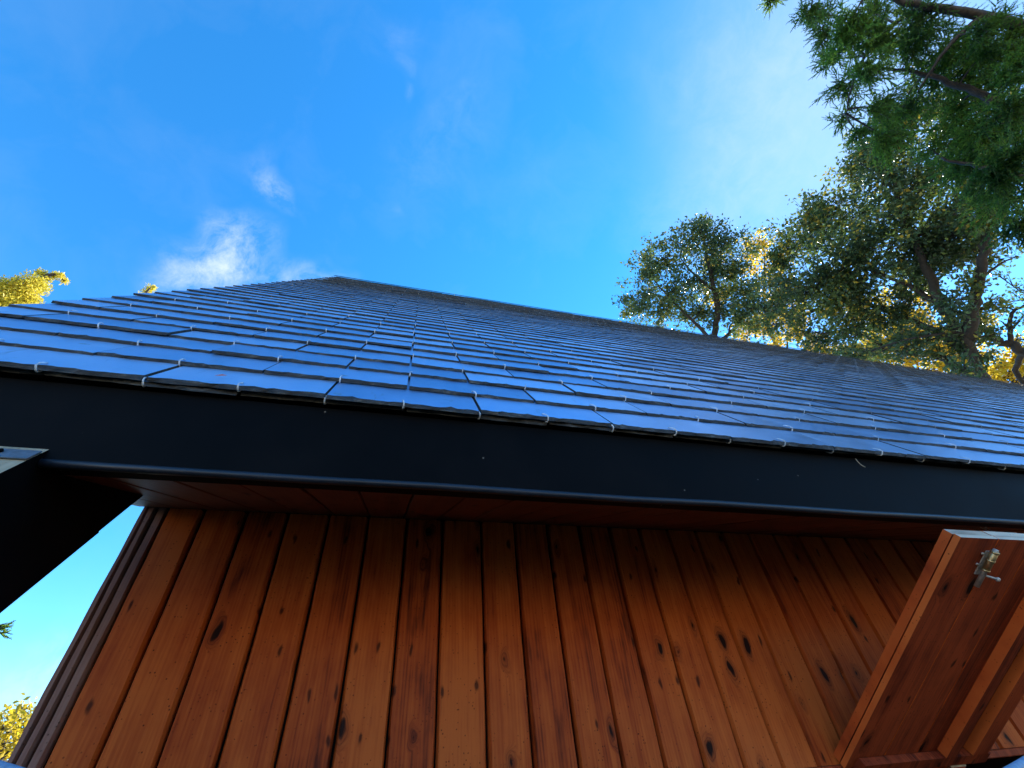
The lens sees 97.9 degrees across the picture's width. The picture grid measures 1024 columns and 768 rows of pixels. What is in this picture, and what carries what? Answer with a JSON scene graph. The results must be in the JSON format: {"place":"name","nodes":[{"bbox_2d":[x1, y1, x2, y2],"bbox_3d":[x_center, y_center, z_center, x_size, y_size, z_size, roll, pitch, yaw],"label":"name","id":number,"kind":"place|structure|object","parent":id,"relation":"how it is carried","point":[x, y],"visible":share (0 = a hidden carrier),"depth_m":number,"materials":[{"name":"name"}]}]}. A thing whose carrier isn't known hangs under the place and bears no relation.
{"place":"outdoors","nodes":[
{"label":"outdoors","id":0,"kind":"place"},
{"bbox_2d":[0,0,1023,759],"label":"sky","id":1,"kind":"structure","parent":0,"point":[521,152],"materials":[{"name":"blue"}]},
{"label":"ground","id":2,"kind":"structure","parent":0,"visible":0},
{"bbox_2d":[0,620,15,639],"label":"conifer tree","id":3,"kind":"object","parent":2,"relation":"on","point":[4,626],"visible":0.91,"depth_m":3.72,"materials":[{"name":"green plant"}]},
{"bbox_2d":[0,760,24,767],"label":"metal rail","id":4,"kind":"object","parent":2,"relation":"on","point":[3,764],"visible":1,"depth_m":0.46,"materials":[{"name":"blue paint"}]},
{"bbox_2d":[0,692,37,761],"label":"autumn tree","id":5,"kind":"object","parent":2,"relation":"on","point":[12,725],"visible":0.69,"depth_m":8.65,"materials":[{"name":"yellow plant"}]},
{"bbox_2d":[0,267,70,306],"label":"autumn tree","id":6,"kind":"object","parent":2,"relation":"on","point":[15,289],"visible":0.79,"depth_m":12.56,"materials":[{"name":"yellow plant"}]},
{"bbox_2d":[135,284,158,295],"bbox_3d":[-12.576,2.585,11.052,2.940,16.655,2.966,32,-55,-33],"label":"golden conifer","id":7,"kind":"object","parent":2,"relation":"on","point":[150,288],"visible":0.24,"depth_m":16.08,"materials":[{"name":"yellow plant"}]},
{"bbox_2d":[0,275,1023,767],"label":"timber cabin","id":8,"kind":"object","parent":2,"relation":"on","point":[378,525],"visible":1,"depth_m":1.20,"materials":[{"name":"brown wood"}]},
{"bbox_2d":[611,208,792,340],"bbox_3d":[6.074,0.985,10.605,4.093,15.598,5.205,31,-54,-32],"label":"oak tree","id":9,"kind":"object","parent":2,"relation":"on","point":[651,269],"visible":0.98,"depth_m":14.24,"materials":[{"name":"green plant"}]},
{"bbox_2d":[698,227,847,355],"bbox_3d":[11.053,1.627,14.189,4.105,18.841,5.910,-30,-48,24],"label":"autumn tree","id":10,"kind":"object","parent":2,"relation":"on","point":[761,295],"visible":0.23,"depth_m":18.51,"materials":[{"name":"yellow plant"}]},
{"bbox_2d":[743,40,1023,379],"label":"oak tree","id":11,"kind":"object","parent":2,"relation":"on","point":[933,245],"visible":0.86,"depth_m":10.35,"materials":[{"name":"green plant"}]},
{"bbox_2d":[755,0,1023,256],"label":"conifer tree","id":12,"kind":"object","parent":2,"relation":"on","point":[982,62],"visible":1,"depth_m":4.81,"materials":[{"name":"green plant"}]},
{"bbox_2d":[845,279,993,373],"bbox_3d":[14.691,2.235,12.618,4.106,15.262,3.451,28,-53,-31],"label":"autumn tree","id":13,"kind":"object","parent":2,"relation":"on","point":[934,367],"visible":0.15,"depth_m":15.66,"materials":[{"name":"yellow plant"}]},
{"bbox_2d":[980,244,1023,383],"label":"bare oak tree","id":14,"kind":"object","parent":2,"relation":"on","point":[1016,347],"visible":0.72,"depth_m":11.26,"materials":[{"name":"brown plant"}]},
{"bbox_2d":[980,310,1023,384],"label":"autumn tree","id":15,"kind":"object","parent":2,"relation":"on","point":[998,371],"visible":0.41,"depth_m":14.44,"materials":[{"name":"yellow plant"}]},
{"bbox_2d":[1003,756,1023,767],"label":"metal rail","id":16,"kind":"object","parent":2,"relation":"on","point":[1018,763],"visible":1,"depth_m":0.69,"materials":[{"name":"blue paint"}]}
]}

